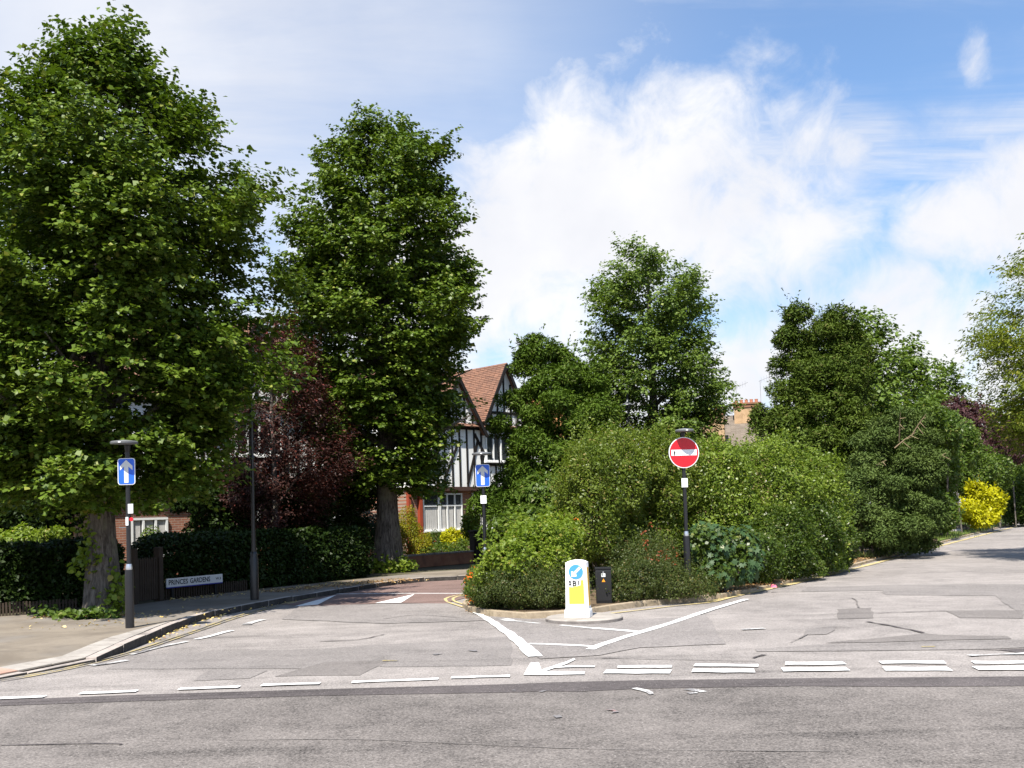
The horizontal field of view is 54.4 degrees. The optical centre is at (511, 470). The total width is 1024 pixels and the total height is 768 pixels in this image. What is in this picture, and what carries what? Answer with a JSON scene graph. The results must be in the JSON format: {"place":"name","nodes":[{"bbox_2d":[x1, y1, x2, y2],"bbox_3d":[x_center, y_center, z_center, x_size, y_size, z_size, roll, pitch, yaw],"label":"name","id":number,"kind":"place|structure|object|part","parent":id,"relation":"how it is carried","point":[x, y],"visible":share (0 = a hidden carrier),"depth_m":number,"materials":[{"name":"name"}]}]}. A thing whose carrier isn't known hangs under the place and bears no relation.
{"place":"outdoors","nodes":[
{"label":"outdoors","id":0,"kind":"place"},
{"bbox_2d":[0,569,469,674],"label":"footway","id":1,"kind":"structure","parent":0,"point":[35,642],"depth_m":16.82,"materials":[{"name":"beige concrete"}]},
{"bbox_2d":[0,622,168,674],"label":"crossing paving","id":2,"kind":"structure","parent":1,"relation":"on","point":[86,651],"depth_m":12.90,"materials":[{"name":"concrete"}]},
{"bbox_2d":[110,440,137,627],"bbox_3d":[-6.090,0.997,15.674,0.420,2.974,0.429,-2,-3,-2],"label":"one way sign","id":3,"kind":"object","parent":1,"relation":"on","point":[126,470],"visible":1,"depth_m":15.79,"materials":[{"name":"black metal"}]},
{"bbox_2d":[0,0,331,613],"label":"lime tree","id":4,"kind":"object","parent":1,"relation":"on","point":[113,259],"visible":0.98,"depth_m":17.72,"materials":[{"name":"green plant"}]},
{"bbox_2d":[21,581,361,642],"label":"fallen leaves","id":5,"kind":"object","parent":1,"relation":"on","point":[182,628],"visible":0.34,"depth_m":17.95,"materials":[{"name":"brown plant"}]},
{"bbox_2d":[31,577,428,618],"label":"leaf litter","id":6,"kind":"object","parent":1,"relation":"on","point":[346,584],"visible":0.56,"depth_m":24.27,"materials":[{"name":"brown plant"}]},
{"bbox_2d":[246,349,258,599],"bbox_3d":[-5.971,-0.020,20.919,1.198,5.473,0.620,-2,-3,0],"label":"lamp post","id":7,"kind":"object","parent":1,"relation":"on","point":[254,581],"visible":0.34,"depth_m":20.82,"materials":[{"name":"grey metal"}]},
{"bbox_2d":[1,538,667,615],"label":"garden ground","id":8,"kind":"structure","parent":0,"point":[443,568],"depth_m":29.57,"materials":[{"name":"soil"}]},
{"bbox_2d":[0,521,70,559],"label":"garden shrub","id":9,"kind":"object","parent":8,"relation":"on","point":[25,533],"visible":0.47,"depth_m":22.32,"materials":[{"name":"green plant"}]},
{"bbox_2d":[0,598,76,615],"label":"picket fence","id":10,"kind":"object","parent":8,"relation":"on","point":[26,604],"visible":0.73,"depth_m":18.86,"materials":[{"name":"brown wood"}]},
{"bbox_2d":[0,481,87,538],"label":"garden shrub","id":11,"kind":"object","parent":8,"relation":"on","point":[14,518],"visible":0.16,"depth_m":24.64,"materials":[{"name":"green plant"}]},
{"bbox_2d":[0,536,126,612],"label":"clipped hedge","id":12,"kind":"object","parent":8,"relation":"on","point":[40,573],"visible":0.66,"depth_m":19.91,"materials":[{"name":"green plant"}]},
{"bbox_2d":[18,602,124,620],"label":"ground ivy","id":13,"kind":"object","parent":8,"relation":"on","point":[82,613],"visible":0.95,"depth_m":17.59,"materials":[{"name":"green plant"}]},
{"bbox_2d":[131,547,163,604],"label":"garden gate","id":14,"kind":"structure","parent":8,"relation":"on","point":[148,580],"depth_m":20.98,"materials":[{"name":"brown wood"}]},
{"bbox_2d":[140,525,159,537],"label":"garden shrub","id":15,"kind":"object","parent":8,"relation":"on","point":[149,532],"visible":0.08,"depth_m":27.39,"materials":[{"name":"green plant"}]},
{"bbox_2d":[166,574,222,599],"bbox_3d":[-7.091,2.597,22.233,0.064,0.475,1.637,-3,-3,29],"label":"street name sign","id":16,"kind":"object","parent":8,"relation":"on","point":[173,583],"visible":1,"depth_m":22.19,"materials":[{"name":"white metal"}]},
{"bbox_2d":[39,320,371,574],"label":"terraced house","id":17,"kind":"structure","parent":8,"relation":"on","point":[172,522],"depth_m":31.40,"materials":[{"name":"brick"}]},
{"bbox_2d":[74,514,87,537],"bbox_3d":[-12.617,2.293,29.840,1.000,2.080,0.070,1,-4,-45],"label":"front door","id":18,"kind":"structure","parent":17,"relation":"in","point":[79,534],"depth_m":29.60,"materials":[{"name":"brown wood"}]},
{"bbox_2d":[131,517,167,544],"bbox_3d":[-11.330,2.070,31.102,1.200,1.200,0.090,1,-4,-45],"label":"window frame","id":19,"kind":"structure","parent":17,"relation":"in","point":[138,524],"depth_m":31.04,"materials":[{"name":"white wood"}]},
{"bbox_2d":[235,417,282,457],"bbox_3d":[-8.565,-1.122,33.755,1.920,1.360,0.150,1,-4,-45],"label":"window frame","id":20,"kind":"structure","parent":17,"relation":"in","point":[254,417],"depth_m":33.68,"materials":[{"name":"white wood"}]},
{"bbox_2d":[164,580,246,599],"bbox_3d":[-6.962,2.712,22.683,0.046,0.279,2.635,-3,-3,28],"label":"picket fence","id":21,"kind":"object","parent":8,"relation":"on","point":[242,585],"visible":0.89,"depth_m":22.63,"materials":[{"name":"brown wood"}]},
{"bbox_2d":[161,459,270,535],"bbox_3d":[-7.791,1.349,26.941,3.165,3.449,2.822,0,-3,-38],"label":"garden shrub","id":22,"kind":"object","parent":8,"relation":"on","point":[198,511],"visible":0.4,"depth_m":26.18,"materials":[{"name":"green plant"}]},
{"bbox_2d":[131,524,375,597],"bbox_3d":[-6.251,2.218,25.115,1.284,1.640,7.751,-3,-3,32],"label":"clipped hedge","id":23,"kind":"object","parent":8,"relation":"on","point":[304,555],"visible":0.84,"depth_m":24.76,"materials":[{"name":"green plant"}]},
{"bbox_2d":[199,303,374,538],"bbox_3d":[-6.342,-0.776,27.261,5.254,7.588,4.722,-2,-3,0],"label":"plum tree","id":24,"kind":"object","parent":8,"relation":"on","point":[278,466],"visible":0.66,"depth_m":26.86,"materials":[{"name":"purple plant"}]},
{"bbox_2d":[256,465,376,528],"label":"garden shrub","id":25,"kind":"object","parent":8,"relation":"on","point":[346,514],"visible":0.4,"depth_m":30.19,"materials":[{"name":"green plant"}]},
{"bbox_2d":[325,509,375,550],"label":"garden shrub","id":26,"kind":"object","parent":8,"relation":"on","point":[371,525],"visible":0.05,"depth_m":33.88,"materials":[{"name":"green plant"}]},
{"bbox_2d":[255,99,492,572],"bbox_3d":[-4.213,-4.018,30.728,7.365,14.414,7.916,-2,-3,0],"label":"lime tree","id":27,"kind":"object","parent":8,"relation":"on","point":[404,360],"visible":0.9,"depth_m":29.26,"materials":[{"name":"green plant"}]},
{"bbox_2d":[398,504,434,554],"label":"golden conifer","id":28,"kind":"object","parent":8,"relation":"on","point":[414,532],"visible":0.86,"depth_m":40.48,"materials":[{"name":"yellow plant"}]},
{"bbox_2d":[404,550,473,567],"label":"garden wall","id":29,"kind":"structure","parent":8,"relation":"on","point":[443,558],"depth_m":33.11,"materials":[{"name":"brick"}]},
{"bbox_2d":[358,363,522,553],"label":"terraced house","id":30,"kind":"structure","parent":8,"relation":"on","point":[488,383],"depth_m":45.27,"materials":[{"name":"paint"}]},
{"bbox_2d":[423,495,441,532],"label":"window frame","id":31,"kind":"structure","parent":30,"relation":"in","point":[431,512],"depth_m":43.76,"materials":[{"name":"white wood"}]},
{"bbox_2d":[439,493,462,531],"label":"window frame","id":32,"kind":"structure","parent":30,"relation":"in","point":[451,512],"depth_m":44.59,"materials":[{"name":"white wood"}]},
{"bbox_2d":[484,436,507,462],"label":"window frame","id":33,"kind":"structure","parent":30,"relation":"in","point":[490,444],"depth_m":46.31,"materials":[{"name":"white wood"}]},
{"bbox_2d":[418,529,469,553],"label":"garden flowers","id":34,"kind":"object","parent":8,"relation":"on","point":[436,548],"visible":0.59,"depth_m":40.36,"materials":[{"name":"green plant"}]},
{"bbox_2d":[439,527,469,551],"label":"golden conifer","id":35,"kind":"object","parent":8,"relation":"on","point":[450,534],"visible":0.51,"depth_m":41.12,"materials":[{"name":"yellow plant"}]},
{"bbox_2d":[459,511,487,540],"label":"rose bush","id":36,"kind":"object","parent":8,"relation":"on","point":[469,522],"visible":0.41,"depth_m":37.18,"materials":[{"name":"green plant"}]},
{"bbox_2d":[468,530,482,562],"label":"gate pier","id":37,"kind":"structure","parent":8,"relation":"on","point":[474,543],"depth_m":34.42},
{"bbox_2d":[464,323,628,530],"bbox_3d":[1.250,-0.929,31.943,5.585,7.949,4.917,-2,-3,0],"label":"yew tree","id":38,"kind":"object","parent":8,"relation":"on","point":[565,384],"visible":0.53,"depth_m":31.76,"materials":[{"name":"green plant"}]},
{"bbox_2d":[620,392,634,438],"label":"lamp post","id":39,"kind":"object","parent":8,"relation":"on","point":[628,404],"visible":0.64,"depth_m":40.08,"materials":[{"name":"grey metal"}]},
{"bbox_2d":[571,231,746,546],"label":"lime tree","id":40,"kind":"object","parent":8,"relation":"on","point":[652,330],"visible":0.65,"depth_m":40.87,"materials":[{"name":"green plant"}]},
{"bbox_2d":[683,375,788,511],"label":"brick house","id":41,"kind":"structure","parent":8,"relation":"on","point":[737,425],"depth_m":74.91,"materials":[{"name":"brick"}]},
{"bbox_2d":[0,524,1023,699],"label":"road","id":42,"kind":"structure","parent":0,"point":[953,608],"depth_m":13.37,"materials":[{"name":"grey asphalt"}]},
{"bbox_2d":[0,575,464,679],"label":"kerb","id":43,"kind":"structure","parent":42,"relation":"on","point":[128,644],"depth_m":17.58,"materials":[{"name":"concrete"}]},
{"bbox_2d":[545,612,622,623],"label":"traffic island","id":44,"kind":"structure","parent":42,"relation":"on","point":[598,618],"depth_m":15.45,"materials":[{"name":"concrete"}]},
{"bbox_2d":[564,559,592,617],"bbox_3d":[1.039,1.861,15.745,0.409,0.900,0.274,-2,-3,14],"label":"keep left bollard","id":45,"kind":"object","parent":44,"relation":"on","point":[578,602],"visible":1,"depth_m":15.63,"materials":[{"name":"white plastic"}]},
{"bbox_2d":[466,540,947,611],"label":"leaf litter","id":46,"kind":"object","parent":42,"relation":"on","point":[745,587],"visible":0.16,"depth_m":20.75,"materials":[{"name":"brown plant"}]},
{"bbox_2d":[613,549,889,600],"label":"weeds","id":47,"kind":"object","parent":42,"relation":"on","point":[868,553],"visible":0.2,"depth_m":21.92,"materials":[{"name":"green plant"}]},
{"bbox_2d":[0,676,1023,767],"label":"road","id":48,"kind":"structure","parent":0,"point":[930,722],"depth_m":8.02,"materials":[{"name":"grey asphalt"}]},
{"bbox_2d":[0,0,1023,502],"label":"sky","id":49,"kind":"structure","parent":0,"point":[867,153],"materials":[{"name":"blue"}]},
{"bbox_2d":[469,521,1018,611],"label":"verge","id":50,"kind":"structure","parent":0,"point":[593,600],"depth_m":18.82,"materials":[{"name":"green plant"}]},
{"bbox_2d":[461,565,492,605],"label":"montbretia clump","id":51,"kind":"object","parent":50,"relation":"on","point":[472,568],"visible":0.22,"depth_m":18.12,"materials":[{"name":"green plant"}]},
{"bbox_2d":[472,452,491,559],"bbox_3d":[-0.589,1.088,20.826,0.420,2.974,0.429,-2,-3,2],"label":"one way sign","id":52,"kind":"object","parent":50,"relation":"on","point":[482,472],"visible":0.76,"depth_m":20.95,"materials":[{"name":"blue metal"}]},
{"bbox_2d":[474,469,567,548],"bbox_3d":[0.583,1.377,26.880,2.070,2.925,3.676,-3,-3,27],"label":"chestnut sapling","id":53,"kind":"object","parent":50,"relation":"on","point":[532,492],"visible":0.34,"depth_m":27.14,"materials":[{"name":"green plant"}]},
{"bbox_2d":[461,497,589,600],"bbox_3d":[0.289,1.472,18.479,2.416,1.995,3.459,-2,-3,0],"label":"bramble mound","id":54,"kind":"object","parent":50,"relation":"on","point":[560,534],"visible":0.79,"depth_m":17.66,"materials":[{"name":"green plant"}]},
{"bbox_2d":[458,546,596,610],"bbox_3d":[0.278,1.902,17.323,2.443,1.227,1.780,-2,-3,0],"label":"cotoneaster shrub","id":55,"kind":"object","parent":50,"relation":"on","point":[525,596],"visible":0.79,"depth_m":17.00,"materials":[{"name":"green plant"}]},
{"bbox_2d":[595,567,611,603],"bbox_3d":[1.642,2.053,17.852,0.300,0.640,0.240,-2,-3,4],"label":"feeder cabinet","id":56,"kind":"object","parent":50,"relation":"on","point":[603,577],"visible":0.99,"depth_m":17.74,"materials":[{"name":"black metal"}]},
{"bbox_3d":[1.635,2.059,17.738,0.240,0.520,0.003,-2,-3,4],"label":"door","id":57,"kind":"part","parent":56,"relation":"part of","materials":[{"name":"grey metal"}]},
{"bbox_2d":[539,404,719,585],"bbox_3d":[2.317,0.548,22.387,4.922,4.236,3.470,0,-3,-37],"label":"privet hedge","id":58,"kind":"object","parent":50,"relation":"on","point":[617,504],"visible":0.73,"depth_m":21.57,"materials":[{"name":"green plant"}]},
{"bbox_2d":[593,520,729,602],"bbox_3d":[2.797,1.675,18.708,2.683,1.523,2.519,-2,-3,0],"label":"cotoneaster shrub","id":59,"kind":"object","parent":50,"relation":"on","point":[659,572],"visible":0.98,"depth_m":18.24,"materials":[{"name":"green plant"}]},
{"bbox_2d":[669,428,698,575],"bbox_3d":[3.359,0.779,19.040,0.476,3.181,0.443,1,-4,-44],"label":"no entry sign","id":60,"kind":"object","parent":50,"relation":"on","point":[683,452],"visible":0.96,"depth_m":19.10,"materials":[{"name":"red metal"}]},
{"bbox_2d":[682,519,765,592],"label":"leaved shrub","id":61,"kind":"object","parent":50,"relation":"on","point":[749,546],"visible":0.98,"depth_m":19.33,"materials":[{"name":"green plant"}]},
{"bbox_2d":[663,423,862,581],"bbox_3d":[6.109,0.740,24.361,7.052,3.771,3.210,0,-3,-41],"label":"privet hedge","id":62,"kind":"object","parent":50,"relation":"on","point":[730,495],"visible":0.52,"depth_m":23.36,"materials":[{"name":"green plant"}]},
{"bbox_2d":[730,478,865,583],"bbox_3d":[6.825,1.332,23.759,1.984,2.414,7.035,-4,-3,36],"label":"laurel bush","id":63,"kind":"object","parent":50,"relation":"on","point":[776,560],"visible":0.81,"depth_m":22.49,"materials":[{"name":"green plant"}]},
{"bbox_2d":[746,288,888,499],"bbox_3d":[11.205,-2.015,35.981,5.324,9.853,5.109,-2,-3,0],"label":"cypress tree","id":64,"kind":"object","parent":50,"relation":"on","point":[824,365],"visible":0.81,"depth_m":35.92,"materials":[{"name":"green plant"}]},
{"bbox_2d":[817,305,939,506],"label":"background tree","id":65,"kind":"object","parent":50,"relation":"on","point":[888,388],"visible":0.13,"depth_m":45.49,"materials":[{"name":"green plant"}]},
{"bbox_2d":[825,404,953,556],"bbox_3d":[12.279,0.293,31.977,3.352,4.993,6.658,-4,-3,42],"label":"round shrub","id":66,"kind":"object","parent":50,"relation":"on","point":[908,521],"visible":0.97,"depth_m":31.27,"materials":[{"name":"green plant"}]},
{"bbox_2d":[873,330,962,507],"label":"background tree","id":67,"kind":"object","parent":50,"relation":"on","point":[921,361],"visible":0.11,"depth_m":54.63,"materials":[{"name":"green plant"}]},
{"bbox_2d":[902,354,976,506],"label":"background tree","id":68,"kind":"object","parent":50,"relation":"on","point":[940,382],"visible":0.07,"depth_m":63.69,"materials":[{"name":"green plant"}]},
{"bbox_2d":[909,394,1016,536],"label":"round shrub","id":69,"kind":"object","parent":50,"relation":"on","point":[967,459],"visible":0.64,"depth_m":45.22,"materials":[{"name":"green plant"}]},
{"bbox_2d":[934,519,1018,541],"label":"grass verge","id":70,"kind":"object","parent":50,"relation":"on","point":[972,531],"depth_m":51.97,"materials":[{"name":"plant"}]},
{"bbox_2d":[952,475,1009,530],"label":"golden shrub","id":71,"kind":"object","parent":50,"relation":"on","point":[983,505],"visible":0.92,"depth_m":53.48,"materials":[{"name":"yellow plant"}]},
{"bbox_2d":[941,392,1023,527],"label":"purple plum","id":72,"kind":"object","parent":50,"relation":"on","point":[973,414],"visible":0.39,"depth_m":59.24,"materials":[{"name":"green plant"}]},
{"bbox_2d":[984,457,1023,526],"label":"round shrub","id":73,"kind":"object","parent":50,"relation":"on","point":[1008,516],"visible":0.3,"depth_m":63.36,"materials":[{"name":"green plant"}]},
{"bbox_2d":[956,525,969,529],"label":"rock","id":74,"kind":"object","parent":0,"point":[959,527],"visible":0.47,"depth_m":54.02,"materials":[{"name":"grey stone"}]},
{"bbox_2d":[949,233,1023,462],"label":"ash tree","id":75,"kind":"object","parent":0,"point":[996,345],"visible":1,"depth_m":28.34,"materials":[{"name":"green plant"}]},
{"label":"ground","id":76,"kind":"structure","parent":0,"visible":0},
{"bbox_2d":[462,523,1013,618],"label":"island kerb","id":77,"kind":"structure","parent":76,"relation":"on","point":[546,614],"depth_m":17.93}
]}

